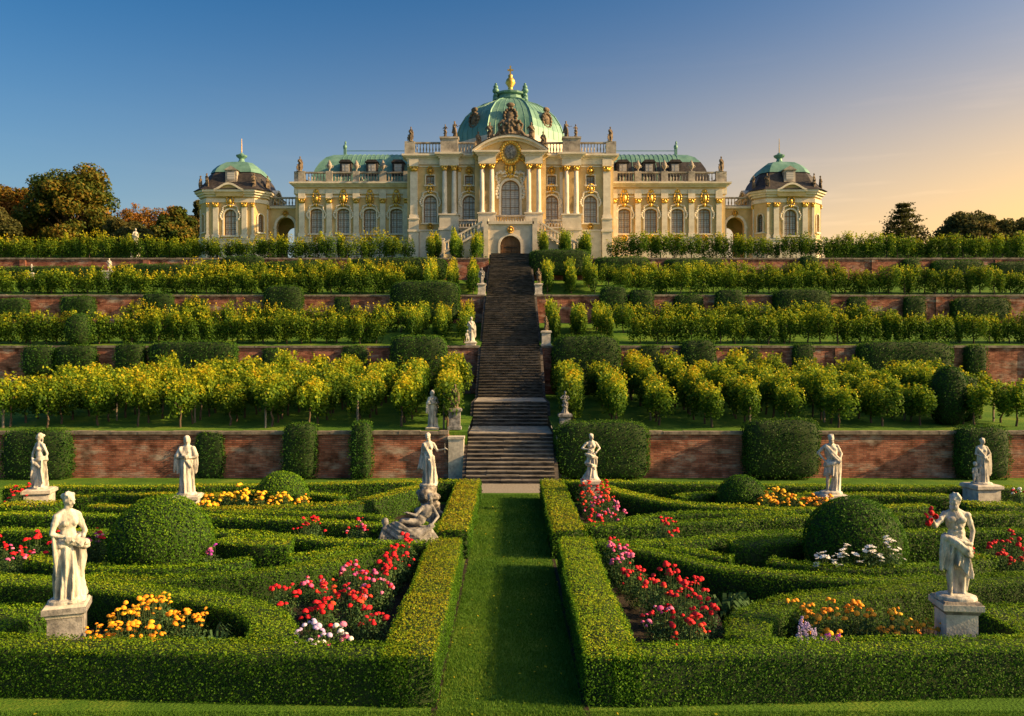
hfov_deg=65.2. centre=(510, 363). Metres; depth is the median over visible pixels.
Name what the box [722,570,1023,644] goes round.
box hedge
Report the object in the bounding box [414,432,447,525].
statue
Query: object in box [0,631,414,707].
box hedge
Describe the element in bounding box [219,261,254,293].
grapevine
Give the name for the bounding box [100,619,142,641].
marigold clump
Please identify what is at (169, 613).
marigold clump
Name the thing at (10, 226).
tree
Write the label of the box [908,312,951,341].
grapevine
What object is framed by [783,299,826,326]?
grapevine
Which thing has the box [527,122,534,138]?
roof statue
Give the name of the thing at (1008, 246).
grapevine
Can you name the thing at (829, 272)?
grapevine
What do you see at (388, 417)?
terrace ground
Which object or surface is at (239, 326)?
grapevine
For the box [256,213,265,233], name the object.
window
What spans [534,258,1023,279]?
retaining wall
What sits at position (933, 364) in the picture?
grapevine
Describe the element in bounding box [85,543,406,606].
box hedge
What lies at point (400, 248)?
grapevine
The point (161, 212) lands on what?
tree
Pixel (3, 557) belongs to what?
rose bush
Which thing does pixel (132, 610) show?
marigold clump
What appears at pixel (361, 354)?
ivy
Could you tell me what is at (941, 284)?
grapevine
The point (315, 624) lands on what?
rose bush
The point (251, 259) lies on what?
ivy
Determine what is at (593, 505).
rose bush
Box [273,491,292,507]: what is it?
flower clump
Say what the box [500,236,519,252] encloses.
door
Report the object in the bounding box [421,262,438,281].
grapevine
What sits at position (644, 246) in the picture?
grapevine
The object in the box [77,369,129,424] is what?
grapevine
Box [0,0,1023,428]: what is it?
sky
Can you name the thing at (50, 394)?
grapevine
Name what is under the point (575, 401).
grapevine
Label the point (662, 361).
grapevine
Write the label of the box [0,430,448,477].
retaining wall
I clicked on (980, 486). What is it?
statue
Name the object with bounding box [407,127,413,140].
roof statue
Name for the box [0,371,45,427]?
grapevine
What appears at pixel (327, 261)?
grapevine
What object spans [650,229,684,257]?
grapevine
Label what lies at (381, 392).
grapevine
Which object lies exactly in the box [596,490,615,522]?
rose bush
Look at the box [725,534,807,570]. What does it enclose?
box hedge
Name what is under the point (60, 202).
tree
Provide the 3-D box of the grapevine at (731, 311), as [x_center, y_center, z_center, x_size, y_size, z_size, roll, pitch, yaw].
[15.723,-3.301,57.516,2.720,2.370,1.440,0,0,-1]
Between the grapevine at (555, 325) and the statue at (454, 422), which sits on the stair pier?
the statue at (454, 422)
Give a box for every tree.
[0,184,47,244]
[0,207,24,243]
[10,162,120,245]
[96,216,146,244]
[106,226,157,246]
[114,202,157,228]
[149,206,198,252]
[152,205,173,223]
[188,200,199,257]
[877,202,936,244]
[930,233,966,244]
[932,210,1012,243]
[996,231,1023,243]
[997,217,1023,233]
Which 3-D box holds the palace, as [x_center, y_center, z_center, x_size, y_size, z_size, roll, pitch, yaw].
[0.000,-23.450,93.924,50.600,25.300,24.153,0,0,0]
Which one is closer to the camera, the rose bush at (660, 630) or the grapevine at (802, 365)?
the rose bush at (660, 630)
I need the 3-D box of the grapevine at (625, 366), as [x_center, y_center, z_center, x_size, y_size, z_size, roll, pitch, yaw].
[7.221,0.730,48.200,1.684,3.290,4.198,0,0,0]
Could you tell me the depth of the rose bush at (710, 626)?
13.46 m
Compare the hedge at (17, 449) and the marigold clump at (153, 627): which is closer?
the marigold clump at (153, 627)
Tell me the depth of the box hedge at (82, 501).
25.87 m
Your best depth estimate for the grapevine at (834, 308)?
57.33 m
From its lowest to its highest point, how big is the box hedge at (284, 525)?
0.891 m
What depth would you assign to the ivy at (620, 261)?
72.26 m
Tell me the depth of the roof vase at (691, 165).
91.77 m
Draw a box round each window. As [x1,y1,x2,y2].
[200,213,205,233]
[219,204,240,236]
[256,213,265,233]
[306,204,325,234]
[333,204,352,234]
[359,204,379,234]
[386,204,403,234]
[419,190,441,223]
[424,174,435,186]
[458,190,474,223]
[463,174,474,186]
[496,174,524,214]
[546,174,557,186]
[546,190,562,223]
[579,190,601,223]
[585,174,596,186]
[617,204,634,234]
[641,204,661,234]
[667,204,687,234]
[694,204,714,234]
[755,213,764,233]
[780,204,801,236]
[815,213,820,233]
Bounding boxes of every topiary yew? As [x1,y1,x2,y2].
[62,312,94,344]
[928,365,969,424]
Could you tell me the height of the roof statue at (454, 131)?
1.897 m
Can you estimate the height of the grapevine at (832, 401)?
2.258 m
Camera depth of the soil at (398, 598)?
15.99 m
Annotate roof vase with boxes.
[325,160,332,170]
[352,160,359,170]
[379,160,386,170]
[634,160,641,170]
[660,160,667,170]
[687,160,694,170]
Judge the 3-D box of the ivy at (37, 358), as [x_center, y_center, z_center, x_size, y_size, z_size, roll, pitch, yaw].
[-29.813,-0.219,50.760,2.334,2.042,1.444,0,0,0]
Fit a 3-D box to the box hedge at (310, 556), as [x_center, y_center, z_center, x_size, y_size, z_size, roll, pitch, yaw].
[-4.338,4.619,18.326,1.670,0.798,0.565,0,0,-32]
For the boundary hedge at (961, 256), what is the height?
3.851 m
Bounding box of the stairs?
[462,253,558,483]
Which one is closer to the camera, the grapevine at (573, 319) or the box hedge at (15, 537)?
the box hedge at (15, 537)
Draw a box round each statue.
[20,433,57,502]
[41,491,91,639]
[102,258,114,280]
[131,228,140,257]
[173,435,203,507]
[198,176,202,189]
[205,173,208,186]
[251,173,256,186]
[265,176,269,190]
[296,156,302,171]
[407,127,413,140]
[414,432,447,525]
[425,390,439,429]
[443,124,447,135]
[447,384,461,429]
[452,121,459,135]
[464,317,476,344]
[474,131,481,145]
[477,268,485,294]
[485,122,492,137]
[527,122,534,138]
[534,268,542,294]
[539,131,546,145]
[540,316,551,345]
[558,391,571,424]
[563,121,570,135]
[574,124,577,135]
[580,433,600,511]
[607,127,612,140]
[718,156,723,171]
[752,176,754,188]
[764,173,769,186]
[812,173,815,186]
[813,434,847,503]
[819,176,822,190]
[928,492,984,639]
[959,438,1003,502]
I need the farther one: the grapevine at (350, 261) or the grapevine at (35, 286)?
the grapevine at (350, 261)
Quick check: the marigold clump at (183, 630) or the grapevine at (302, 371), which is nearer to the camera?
the marigold clump at (183, 630)
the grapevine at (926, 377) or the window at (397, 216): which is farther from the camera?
the window at (397, 216)
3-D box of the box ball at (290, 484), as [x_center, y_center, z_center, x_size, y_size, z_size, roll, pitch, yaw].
[-7.388,4.243,25.897,1.784,1.566,1.804,0,0,0]
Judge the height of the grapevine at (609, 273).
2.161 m
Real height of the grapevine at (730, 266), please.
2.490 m
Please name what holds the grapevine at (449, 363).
on the terrace ground at (388, 417)
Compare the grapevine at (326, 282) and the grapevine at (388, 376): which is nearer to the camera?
the grapevine at (388, 376)
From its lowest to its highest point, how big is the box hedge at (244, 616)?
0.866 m
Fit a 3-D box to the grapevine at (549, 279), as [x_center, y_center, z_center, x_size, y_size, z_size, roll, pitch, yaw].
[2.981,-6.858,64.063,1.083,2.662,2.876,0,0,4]
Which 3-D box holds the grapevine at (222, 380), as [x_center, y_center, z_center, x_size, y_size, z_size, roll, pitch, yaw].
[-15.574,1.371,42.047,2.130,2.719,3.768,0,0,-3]
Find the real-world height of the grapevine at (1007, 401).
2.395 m
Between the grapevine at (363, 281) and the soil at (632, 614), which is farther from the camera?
the grapevine at (363, 281)
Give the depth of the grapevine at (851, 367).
45.00 m
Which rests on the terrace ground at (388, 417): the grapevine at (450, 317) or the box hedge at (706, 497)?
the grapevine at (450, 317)
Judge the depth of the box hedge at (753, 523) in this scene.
21.81 m
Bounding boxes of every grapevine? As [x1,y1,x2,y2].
[0,234,9,256]
[0,234,26,257]
[0,266,8,292]
[0,269,35,293]
[0,309,39,342]
[0,317,11,341]
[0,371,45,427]
[13,236,49,257]
[13,309,59,343]
[21,269,57,293]
[21,371,67,418]
[31,373,78,427]
[38,268,73,293]
[38,311,72,342]
[40,237,72,257]
[43,361,91,406]
[57,374,105,419]
[59,269,100,293]
[61,231,93,257]
[67,308,113,343]
[77,361,113,374]
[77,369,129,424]
[79,228,117,257]
[83,364,124,411]
[87,264,121,293]
[95,313,135,342]
[104,235,133,257]
[108,262,143,293]
[110,363,147,417]
[118,297,155,329]
[120,309,166,342]
[123,372,163,426]
[124,232,157,257]
[126,269,166,293]
[134,359,174,408]
[143,306,191,342]
[147,238,179,257]
[147,304,180,331]
[148,361,184,418]
[151,267,187,292]
[155,350,180,405]
[162,374,206,427]
[163,363,198,383]
[168,236,199,257]
[170,309,217,341]
[173,294,209,329]
[174,268,208,293]
[180,256,210,286]
[183,236,220,257]
[187,362,210,372]
[190,362,223,419]
[191,355,230,369]
[193,264,228,293]
[193,364,240,412]
[197,302,229,330]
[197,314,237,342]
[202,258,234,277]
[206,237,244,257]
[211,379,256,425]
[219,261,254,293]
[220,298,261,328]
[220,355,250,379]
[223,308,265,342]
[228,353,264,369]
[229,261,258,284]
[230,365,272,417]
[231,237,264,256]
[240,268,277,293]
[241,361,279,411]
[249,314,289,343]
[250,300,285,328]
[251,261,280,283]
[252,368,300,427]
[254,232,287,257]
[261,266,297,287]
[266,362,288,376]
[269,371,299,418]
[270,233,304,257]
[271,263,303,284]
[272,310,313,343]
[272,348,300,372]
[273,306,306,327]
[286,268,320,293]
[286,361,316,411]
[294,234,324,257]
[295,257,327,285]
[295,351,331,372]
[295,374,331,423]
[297,316,339,342]
[298,301,337,327]
[298,358,321,382]
[306,263,343,293]
[313,365,341,419]
[316,230,348,257]
[320,305,360,328]
[322,258,349,280]
[322,361,358,412]
[323,314,368,342]
[328,262,367,293]
[332,353,370,406]
[337,233,372,257]
[338,351,372,376]
[344,373,376,421]
[345,258,375,284]
[345,311,389,343]
[347,263,388,293]
[350,303,383,329]
[359,227,396,257]
[361,364,385,411]
[362,371,387,417]
[365,259,396,285]
[365,358,405,405]
[370,300,410,332]
[372,263,405,293]
[373,359,405,400]
[383,234,415,257]
[388,260,421,283]
[390,373,418,426]
[399,355,429,395]
[399,364,422,418]
[402,360,428,411]
[406,303,423,335]
[406,355,438,391]
[409,308,426,334]
[417,300,430,329]
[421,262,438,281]
[424,254,436,280]
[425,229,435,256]
[431,355,463,389]
[432,259,440,281]
[432,304,448,339]
[433,231,441,257]
[433,305,452,334]
[434,370,464,428]
[435,302,453,329]
[435,367,464,419]
[442,351,473,391]
[442,368,462,403]
[445,264,459,284]
[446,261,456,280]
[448,257,458,281]
[449,226,460,257]
[453,310,473,342]
[458,235,464,257]
[458,298,474,329]
[466,256,479,287]
[466,263,479,293]
[469,231,482,257]
[474,228,486,257]
[540,230,549,249]
[540,261,554,283]
[542,257,553,286]
[543,260,553,292]
[543,296,556,328]
[546,300,561,334]
[551,308,560,339]
[551,358,584,391]
[556,228,567,248]
[556,359,583,400]
[556,374,585,420]
[557,368,584,408]
[559,228,566,249]
[562,231,572,249]
[563,257,570,284]
[564,262,577,293]
[565,257,575,285]
[569,303,582,334]
[575,303,588,335]
[576,236,582,250]
[578,230,591,256]
[581,254,592,285]
[583,231,592,256]
[583,262,596,287]
[583,359,614,391]
[588,262,597,293]
[590,299,604,331]
[590,366,622,406]
[591,305,608,334]
[592,360,609,405]
[596,368,620,418]
[596,371,632,420]
[598,263,626,286]
[600,302,614,337]
[606,236,641,257]
[611,267,646,289]
[613,302,646,332]
[619,348,641,400]
[621,353,655,405]
[622,260,656,278]
[627,311,671,343]
[628,230,661,257]
[633,265,670,293]
[633,373,671,417]
[634,358,659,411]
[636,301,675,328]
[642,379,678,425]
[645,261,674,284]
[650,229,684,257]
[653,309,693,343]
[656,268,691,293]
[656,348,681,398]
[660,301,698,324]
[661,354,687,406]
[666,367,702,413]
[669,259,699,286]
[671,234,701,257]
[676,309,723,342]
[676,364,706,419]
[678,262,711,293]
[682,303,723,329]
[686,380,724,427]
[692,260,724,281]
[693,359,709,372]
[694,232,727,257]
[698,361,716,384]
[705,264,736,292]
[706,359,736,406]
[708,310,747,343]
[714,300,748,324]
[715,233,745,257]
[716,346,752,376]
[718,258,747,284]
[721,372,746,418]
[723,269,758,292]
[728,374,762,421]
[729,314,770,342]
[733,361,763,380]
[735,233,767,257]
[736,299,772,324]
[737,259,772,282]
[741,361,774,410]
[745,269,779,293]
[752,351,788,373]
[753,310,799,343]
[755,367,792,417]
[758,234,787,257]
[764,262,795,283]
[764,305,797,327]
[770,268,804,289]
[770,380,807,417]
[772,364,800,382]
[778,308,821,342]
[781,231,811,257]
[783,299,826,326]
[783,369,814,412]
[787,259,816,281]
[793,265,825,289]
[794,356,822,375]
[798,363,839,419]
[801,234,830,257]
[803,363,836,401]
[806,308,851,343]
[809,258,840,277]
[812,302,847,317]
[815,270,847,292]
[815,381,860,427]
[822,231,856,257]
[825,369,846,386]
[833,267,869,292]
[833,354,871,381]
[835,313,875,343]
[837,301,876,326]
[837,369,869,418]
[841,231,873,257]
[853,270,890,293]
[854,378,904,425]
[858,310,903,342]
[858,365,891,386]
[862,231,896,257]
[863,306,896,328]
[870,360,910,387]
[873,374,903,417]
[877,264,916,293]
[882,309,924,340]
[886,233,918,257]
[887,382,938,424]
[898,358,936,411]
[900,263,936,293]
[906,234,940,257]
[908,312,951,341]
[914,357,943,371]
[917,363,944,416]
[924,268,959,293]
[926,231,962,257]
[932,308,974,342]
[942,264,981,293]
[950,234,987,257]
[960,314,1002,343]
[961,368,993,418]
[961,375,983,421]
[962,381,993,424]
[969,235,1003,257]
[969,264,1005,293]
[984,312,1023,342]
[988,378,1023,426]
[991,233,1023,257]
[991,268,1023,292]
[1008,308,1023,342]
[1011,272,1023,293]
[1014,230,1023,257]
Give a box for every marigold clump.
[83,623,115,640]
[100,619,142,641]
[104,600,146,639]
[129,624,165,641]
[134,598,184,641]
[136,592,176,639]
[166,607,208,642]
[785,598,821,642]
[789,614,824,642]
[810,597,853,641]
[822,627,858,641]
[842,599,882,641]
[862,625,900,641]
[873,607,920,640]
[893,618,940,640]
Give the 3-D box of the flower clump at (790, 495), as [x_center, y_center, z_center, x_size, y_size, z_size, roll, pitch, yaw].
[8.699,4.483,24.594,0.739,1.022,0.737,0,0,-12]
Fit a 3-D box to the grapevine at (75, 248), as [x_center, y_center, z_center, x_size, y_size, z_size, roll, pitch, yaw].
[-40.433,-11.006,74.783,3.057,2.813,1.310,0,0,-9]
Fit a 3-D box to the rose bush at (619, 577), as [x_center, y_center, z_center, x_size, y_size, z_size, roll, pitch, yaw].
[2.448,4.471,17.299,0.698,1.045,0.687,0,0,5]
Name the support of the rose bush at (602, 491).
on the soil at (632, 614)
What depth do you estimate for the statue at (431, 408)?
35.84 m
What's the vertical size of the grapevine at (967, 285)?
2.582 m
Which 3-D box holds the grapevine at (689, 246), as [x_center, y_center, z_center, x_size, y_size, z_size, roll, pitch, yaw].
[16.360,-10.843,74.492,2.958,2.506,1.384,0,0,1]
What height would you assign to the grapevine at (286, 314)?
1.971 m
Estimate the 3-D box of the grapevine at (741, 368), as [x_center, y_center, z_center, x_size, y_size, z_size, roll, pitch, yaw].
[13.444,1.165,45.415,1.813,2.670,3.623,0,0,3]
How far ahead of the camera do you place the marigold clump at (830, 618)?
13.63 m
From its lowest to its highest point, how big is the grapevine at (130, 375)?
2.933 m
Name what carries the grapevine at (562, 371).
on the terrace ground at (679, 419)
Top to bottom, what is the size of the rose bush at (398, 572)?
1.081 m
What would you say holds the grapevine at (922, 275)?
on the terrace ground at (679, 419)
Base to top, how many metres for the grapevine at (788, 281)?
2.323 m
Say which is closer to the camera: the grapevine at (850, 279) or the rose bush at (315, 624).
the rose bush at (315, 624)
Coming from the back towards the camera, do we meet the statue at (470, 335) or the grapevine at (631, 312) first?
the grapevine at (631, 312)
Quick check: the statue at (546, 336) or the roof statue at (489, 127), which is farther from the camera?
the roof statue at (489, 127)
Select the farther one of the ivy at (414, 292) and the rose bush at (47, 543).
the ivy at (414, 292)
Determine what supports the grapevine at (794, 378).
on the terrace ground at (679, 419)
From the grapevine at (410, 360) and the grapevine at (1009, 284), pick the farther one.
the grapevine at (1009, 284)
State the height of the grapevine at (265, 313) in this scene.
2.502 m
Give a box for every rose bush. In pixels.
[0,534,14,572]
[1,544,35,576]
[3,485,26,504]
[17,529,49,565]
[43,530,59,555]
[86,527,108,567]
[262,583,301,619]
[292,515,326,538]
[294,575,328,617]
[294,618,332,644]
[298,596,339,645]
[309,578,344,625]
[315,621,356,645]
[335,559,368,605]
[337,587,374,642]
[339,565,373,622]
[345,517,368,541]
[352,604,391,645]
[360,569,394,624]
[364,556,398,606]
[380,545,414,593]
[389,532,419,581]
[575,479,594,511]
[577,487,599,520]
[583,496,604,523]
[585,511,603,525]
[594,479,611,510]
[594,510,619,524]
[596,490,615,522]
[602,537,631,579]
[605,499,626,523]
[608,545,637,593]
[620,562,652,608]
[638,577,672,628]
[640,605,681,645]
[651,561,684,617]
[654,516,679,541]
[663,581,702,642]
[670,613,710,645]
[679,575,712,623]
[684,595,724,644]
[983,539,1014,576]
[995,529,1023,575]
[1007,487,1023,507]
[1007,554,1023,575]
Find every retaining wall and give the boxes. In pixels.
[0,258,488,279]
[0,294,484,322]
[0,345,478,393]
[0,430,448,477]
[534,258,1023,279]
[536,294,1023,322]
[541,345,1023,393]
[635,430,1023,477]
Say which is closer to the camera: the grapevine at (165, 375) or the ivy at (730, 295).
the grapevine at (165, 375)
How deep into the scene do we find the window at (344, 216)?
92.19 m
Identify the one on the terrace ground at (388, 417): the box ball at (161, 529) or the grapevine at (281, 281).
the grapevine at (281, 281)
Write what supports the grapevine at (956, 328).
on the terrace ground at (679, 419)
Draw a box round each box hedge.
[0,478,458,507]
[0,499,63,513]
[0,508,438,541]
[0,526,429,574]
[0,571,299,644]
[0,601,46,638]
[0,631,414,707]
[22,552,256,578]
[72,491,239,514]
[84,483,420,517]
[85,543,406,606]
[214,534,294,571]
[221,508,398,523]
[247,489,348,505]
[284,543,356,567]
[376,536,464,707]
[435,478,482,558]
[539,477,587,558]
[557,534,643,707]
[562,478,1018,504]
[581,510,1023,541]
[591,526,1023,574]
[600,482,936,518]
[608,631,1023,707]
[615,541,941,605]
[619,509,798,524]
[664,545,734,567]
[671,490,774,505]
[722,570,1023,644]
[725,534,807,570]
[766,552,999,580]
[781,491,949,513]
[959,499,1023,517]
[978,601,1023,638]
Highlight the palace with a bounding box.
[289,66,731,257]
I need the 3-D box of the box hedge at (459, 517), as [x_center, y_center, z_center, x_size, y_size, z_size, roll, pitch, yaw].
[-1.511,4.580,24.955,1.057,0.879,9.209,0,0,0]
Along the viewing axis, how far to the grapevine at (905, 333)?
52.16 m
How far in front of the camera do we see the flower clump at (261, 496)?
24.54 m
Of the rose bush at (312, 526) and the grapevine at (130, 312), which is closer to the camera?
the rose bush at (312, 526)
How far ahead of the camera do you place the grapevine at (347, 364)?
44.41 m
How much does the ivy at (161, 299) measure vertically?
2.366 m
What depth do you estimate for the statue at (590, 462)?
26.88 m
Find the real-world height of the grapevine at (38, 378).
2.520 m
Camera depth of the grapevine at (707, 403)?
36.51 m
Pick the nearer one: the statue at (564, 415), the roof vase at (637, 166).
the statue at (564, 415)
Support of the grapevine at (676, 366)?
on the terrace ground at (679, 419)
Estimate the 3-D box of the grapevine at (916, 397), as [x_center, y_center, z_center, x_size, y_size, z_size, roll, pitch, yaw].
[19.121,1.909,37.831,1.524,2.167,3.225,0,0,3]
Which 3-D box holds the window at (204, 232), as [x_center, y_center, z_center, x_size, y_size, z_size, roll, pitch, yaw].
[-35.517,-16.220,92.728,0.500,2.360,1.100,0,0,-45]
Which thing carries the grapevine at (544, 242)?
on the terrace ground at (679, 419)
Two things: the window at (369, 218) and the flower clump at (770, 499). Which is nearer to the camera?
the flower clump at (770, 499)
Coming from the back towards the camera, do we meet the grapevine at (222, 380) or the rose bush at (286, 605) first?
the grapevine at (222, 380)
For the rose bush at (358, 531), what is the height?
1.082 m
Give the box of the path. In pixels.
[481,484,539,492]
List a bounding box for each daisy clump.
[813,551,842,566]
[835,543,863,567]
[856,544,883,568]
[875,535,905,568]
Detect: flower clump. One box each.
[196,493,219,508]
[202,543,223,564]
[212,491,236,508]
[229,483,252,505]
[233,488,256,508]
[254,490,274,508]
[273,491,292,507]
[293,493,310,506]
[756,494,778,508]
[764,486,786,508]
[781,493,804,508]
[796,616,822,642]
[797,493,818,508]
[813,494,833,506]
[820,633,840,642]
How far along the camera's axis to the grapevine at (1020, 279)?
63.25 m
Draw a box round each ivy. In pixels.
[0,298,30,319]
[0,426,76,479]
[1,265,105,280]
[19,344,56,375]
[53,343,100,371]
[59,294,97,318]
[112,262,200,280]
[112,341,147,371]
[141,291,175,317]
[147,339,238,372]
[183,297,209,316]
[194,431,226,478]
[200,259,221,271]
[220,255,264,277]
[261,284,304,317]
[261,347,279,364]
[264,259,338,277]
[279,420,319,479]
[333,295,351,316]
[341,345,369,372]
[347,418,374,479]
[351,255,447,279]
[388,334,448,394]
[389,279,460,321]
[528,248,589,275]
[549,333,621,394]
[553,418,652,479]
[594,255,648,277]
[598,284,627,320]
[628,287,654,317]
[638,344,662,375]
[663,257,724,272]
[673,292,703,315]
[679,337,717,369]
[714,287,744,312]
[738,346,759,367]
[740,415,821,479]
[771,287,831,318]
[791,341,814,369]
[797,255,820,271]
[846,297,867,317]
[854,339,954,373]
[901,257,921,275]
[902,295,926,320]
[929,258,984,279]
[949,296,1011,321]
[951,423,1014,479]
[962,343,990,375]
[989,260,1023,279]
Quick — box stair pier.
[448,435,464,478]
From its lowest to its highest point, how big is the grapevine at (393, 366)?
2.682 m
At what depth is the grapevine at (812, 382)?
39.25 m
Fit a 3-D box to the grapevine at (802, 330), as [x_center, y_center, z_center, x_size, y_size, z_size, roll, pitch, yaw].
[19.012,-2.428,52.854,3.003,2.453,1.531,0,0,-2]
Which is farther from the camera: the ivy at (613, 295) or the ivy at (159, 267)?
the ivy at (159, 267)
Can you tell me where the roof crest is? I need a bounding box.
[494,116,525,135]
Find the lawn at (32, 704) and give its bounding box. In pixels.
[0,478,1023,715]
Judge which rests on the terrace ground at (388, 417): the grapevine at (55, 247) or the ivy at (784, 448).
the grapevine at (55, 247)
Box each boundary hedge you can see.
[2,243,194,257]
[825,245,1023,257]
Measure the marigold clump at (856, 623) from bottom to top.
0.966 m
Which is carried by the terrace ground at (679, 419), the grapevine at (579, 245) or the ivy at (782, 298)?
the grapevine at (579, 245)
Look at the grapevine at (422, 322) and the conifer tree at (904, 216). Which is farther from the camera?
the conifer tree at (904, 216)
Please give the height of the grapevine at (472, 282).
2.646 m
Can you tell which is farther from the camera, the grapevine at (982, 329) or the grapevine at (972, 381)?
the grapevine at (982, 329)
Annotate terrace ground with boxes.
[0,259,489,444]
[534,280,1023,444]
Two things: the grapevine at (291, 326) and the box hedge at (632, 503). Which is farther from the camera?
the grapevine at (291, 326)
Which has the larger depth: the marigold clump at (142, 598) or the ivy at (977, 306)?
the ivy at (977, 306)
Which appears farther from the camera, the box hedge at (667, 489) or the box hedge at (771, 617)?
the box hedge at (667, 489)
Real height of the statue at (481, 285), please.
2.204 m
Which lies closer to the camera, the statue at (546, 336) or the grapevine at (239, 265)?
the statue at (546, 336)
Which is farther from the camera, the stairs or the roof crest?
the roof crest
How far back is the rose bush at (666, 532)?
20.19 m
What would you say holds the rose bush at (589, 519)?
on the soil at (632, 614)
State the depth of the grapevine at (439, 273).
68.12 m
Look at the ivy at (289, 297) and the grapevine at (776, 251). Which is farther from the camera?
the grapevine at (776, 251)
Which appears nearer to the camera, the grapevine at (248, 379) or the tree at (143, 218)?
the grapevine at (248, 379)
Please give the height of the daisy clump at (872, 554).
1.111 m
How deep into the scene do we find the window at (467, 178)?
88.70 m
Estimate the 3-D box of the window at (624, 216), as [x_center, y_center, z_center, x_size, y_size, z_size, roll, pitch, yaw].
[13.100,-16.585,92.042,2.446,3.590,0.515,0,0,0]
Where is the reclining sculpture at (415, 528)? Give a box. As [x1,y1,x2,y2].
[378,492,439,543]
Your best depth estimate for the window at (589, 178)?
88.68 m
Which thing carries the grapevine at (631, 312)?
on the terrace ground at (679, 419)
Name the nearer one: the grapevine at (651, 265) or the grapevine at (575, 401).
the grapevine at (575, 401)
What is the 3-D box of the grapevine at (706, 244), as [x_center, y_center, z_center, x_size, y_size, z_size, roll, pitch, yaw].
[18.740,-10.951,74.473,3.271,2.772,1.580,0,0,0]
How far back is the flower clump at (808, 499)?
24.64 m
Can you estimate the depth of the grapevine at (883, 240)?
74.34 m
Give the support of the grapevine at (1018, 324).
on the terrace ground at (679, 419)
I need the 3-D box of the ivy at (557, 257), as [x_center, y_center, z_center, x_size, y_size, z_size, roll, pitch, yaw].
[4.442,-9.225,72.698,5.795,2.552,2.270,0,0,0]
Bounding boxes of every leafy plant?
[185,622,235,642]
[200,630,231,642]
[708,592,745,628]
[730,592,753,614]
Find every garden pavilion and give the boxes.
[193,139,295,257]
[725,145,827,257]
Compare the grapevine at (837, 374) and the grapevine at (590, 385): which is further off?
the grapevine at (590, 385)
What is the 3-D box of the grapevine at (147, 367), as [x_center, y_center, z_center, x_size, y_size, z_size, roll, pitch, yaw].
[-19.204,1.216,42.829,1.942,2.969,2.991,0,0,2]
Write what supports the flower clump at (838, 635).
on the soil at (632, 614)
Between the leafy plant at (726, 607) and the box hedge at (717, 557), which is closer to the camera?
the leafy plant at (726, 607)
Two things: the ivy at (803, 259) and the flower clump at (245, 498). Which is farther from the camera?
the ivy at (803, 259)
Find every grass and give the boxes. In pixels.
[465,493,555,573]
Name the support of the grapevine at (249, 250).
on the terrace ground at (388, 417)
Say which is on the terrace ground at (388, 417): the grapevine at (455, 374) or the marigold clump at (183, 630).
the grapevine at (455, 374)
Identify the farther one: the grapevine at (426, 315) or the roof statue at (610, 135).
the roof statue at (610, 135)
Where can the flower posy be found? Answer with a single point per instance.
(929, 522)
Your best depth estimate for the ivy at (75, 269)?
72.13 m
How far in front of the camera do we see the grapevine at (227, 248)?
74.21 m
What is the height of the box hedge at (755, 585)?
0.805 m
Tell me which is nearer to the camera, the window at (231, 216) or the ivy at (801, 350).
the ivy at (801, 350)
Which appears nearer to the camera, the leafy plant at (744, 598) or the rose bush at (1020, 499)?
the leafy plant at (744, 598)
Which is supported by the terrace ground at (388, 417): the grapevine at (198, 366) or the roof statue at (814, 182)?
the grapevine at (198, 366)
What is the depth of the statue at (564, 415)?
35.78 m
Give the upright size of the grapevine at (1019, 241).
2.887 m
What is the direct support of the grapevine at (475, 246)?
on the terrace ground at (388, 417)
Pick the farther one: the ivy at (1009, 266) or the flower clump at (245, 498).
the ivy at (1009, 266)
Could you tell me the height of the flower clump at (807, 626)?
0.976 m
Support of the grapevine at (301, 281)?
on the terrace ground at (388, 417)
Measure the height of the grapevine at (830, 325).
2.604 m
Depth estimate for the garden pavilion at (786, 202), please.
92.37 m
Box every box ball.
[106,493,214,567]
[254,470,309,507]
[715,474,767,507]
[801,495,909,567]
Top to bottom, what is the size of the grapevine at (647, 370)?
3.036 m
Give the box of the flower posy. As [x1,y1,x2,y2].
[924,506,938,525]
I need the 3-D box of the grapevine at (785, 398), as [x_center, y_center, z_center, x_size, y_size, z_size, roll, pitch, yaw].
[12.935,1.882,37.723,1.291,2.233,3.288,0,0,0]
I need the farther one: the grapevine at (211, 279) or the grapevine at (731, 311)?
the grapevine at (211, 279)
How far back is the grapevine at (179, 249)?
74.42 m
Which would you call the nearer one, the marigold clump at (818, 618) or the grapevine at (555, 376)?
the marigold clump at (818, 618)
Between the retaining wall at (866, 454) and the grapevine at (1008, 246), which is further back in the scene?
the grapevine at (1008, 246)
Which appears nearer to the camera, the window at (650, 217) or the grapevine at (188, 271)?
the grapevine at (188, 271)
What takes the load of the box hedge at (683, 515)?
on the soil at (632, 614)
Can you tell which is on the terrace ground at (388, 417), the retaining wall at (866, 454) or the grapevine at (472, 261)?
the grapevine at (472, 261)
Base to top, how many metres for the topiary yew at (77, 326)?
2.321 m
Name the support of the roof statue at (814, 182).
on the garden pavilion at (786, 202)
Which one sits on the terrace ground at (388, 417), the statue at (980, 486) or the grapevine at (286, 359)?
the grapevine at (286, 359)
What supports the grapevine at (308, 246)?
on the terrace ground at (388, 417)
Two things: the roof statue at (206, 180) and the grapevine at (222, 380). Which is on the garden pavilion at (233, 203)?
the roof statue at (206, 180)
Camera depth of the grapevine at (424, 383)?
41.80 m
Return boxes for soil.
[21,504,479,715]
[539,500,998,715]
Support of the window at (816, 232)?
in the garden pavilion at (786, 202)

